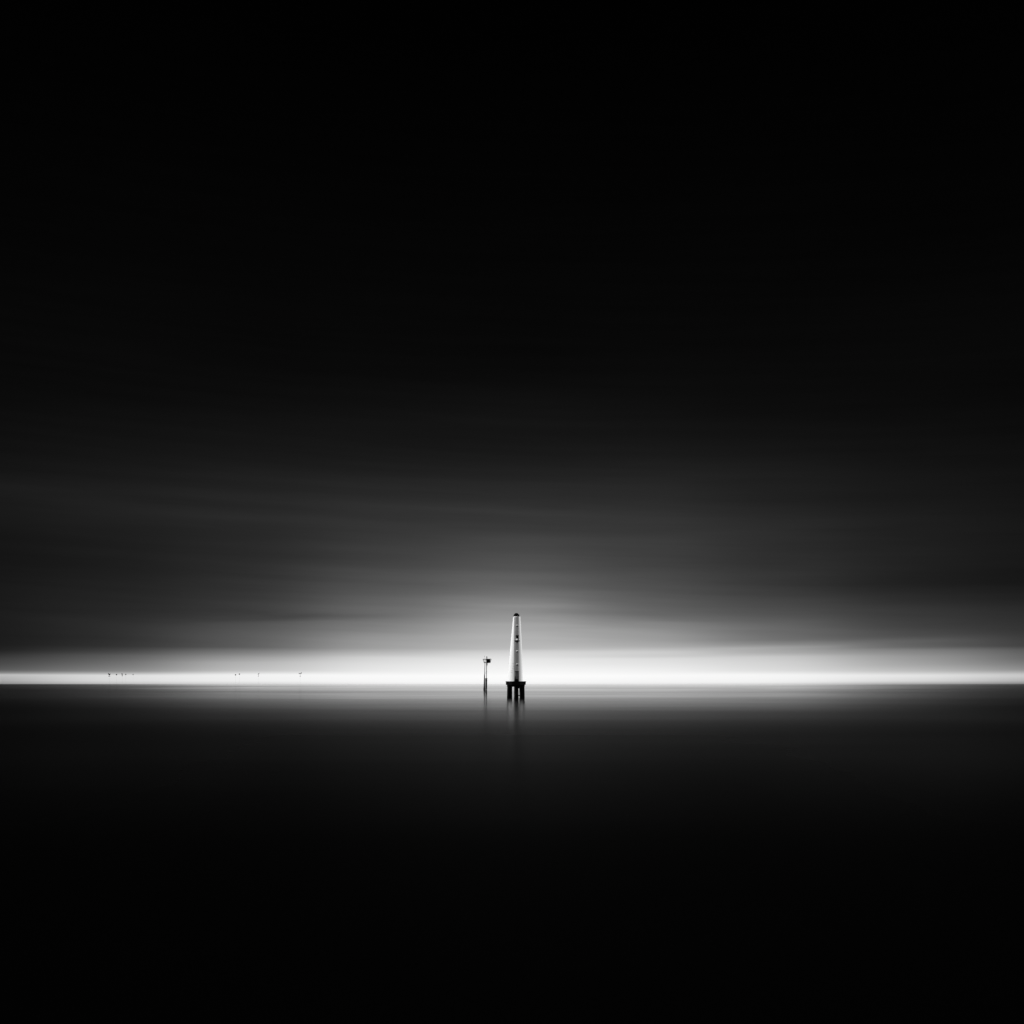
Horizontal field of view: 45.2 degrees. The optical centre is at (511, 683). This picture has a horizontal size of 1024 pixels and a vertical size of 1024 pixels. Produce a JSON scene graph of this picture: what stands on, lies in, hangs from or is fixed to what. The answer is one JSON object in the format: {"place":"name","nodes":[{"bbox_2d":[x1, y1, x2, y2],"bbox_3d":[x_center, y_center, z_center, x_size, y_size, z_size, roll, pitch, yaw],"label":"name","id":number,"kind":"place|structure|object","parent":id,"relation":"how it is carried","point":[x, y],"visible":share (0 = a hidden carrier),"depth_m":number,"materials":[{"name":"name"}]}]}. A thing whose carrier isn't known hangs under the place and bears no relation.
{"place":"outdoors","nodes":[
{"label":"outdoors","id":0,"kind":"place"},
{"bbox_2d":[0,684,1023,1023],"bbox_3d":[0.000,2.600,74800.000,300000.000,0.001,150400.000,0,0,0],"label":"water","id":1,"kind":"structure","parent":0,"point":[496,854],"depth_m":18.74,"materials":[{"name":"black liquid"}]},
{"bbox_2d":[483,656,490,689],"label":"channel beacon","id":2,"kind":"object","parent":1,"relation":"in","point":[485,679],"visible":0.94,"depth_m":519.77,"materials":[{"name":"grey metal"}]},
{"bbox_2d":[506,613,525,696],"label":"lighthouse","id":3,"kind":"object","parent":1,"relation":"in","point":[515,677],"visible":1,"depth_m":238.88,"materials":[{"name":"paint"}]},
{"bbox_2d":[515,671,518,678],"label":"door","id":4,"kind":"structure","parent":3,"relation":"in","point":[516,672],"depth_m":238.43,"materials":[{"name":"metal"}]},
{"bbox_2d":[0,0,1023,683],"label":"sky","id":5,"kind":"structure","parent":0,"point":[341,341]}
]}

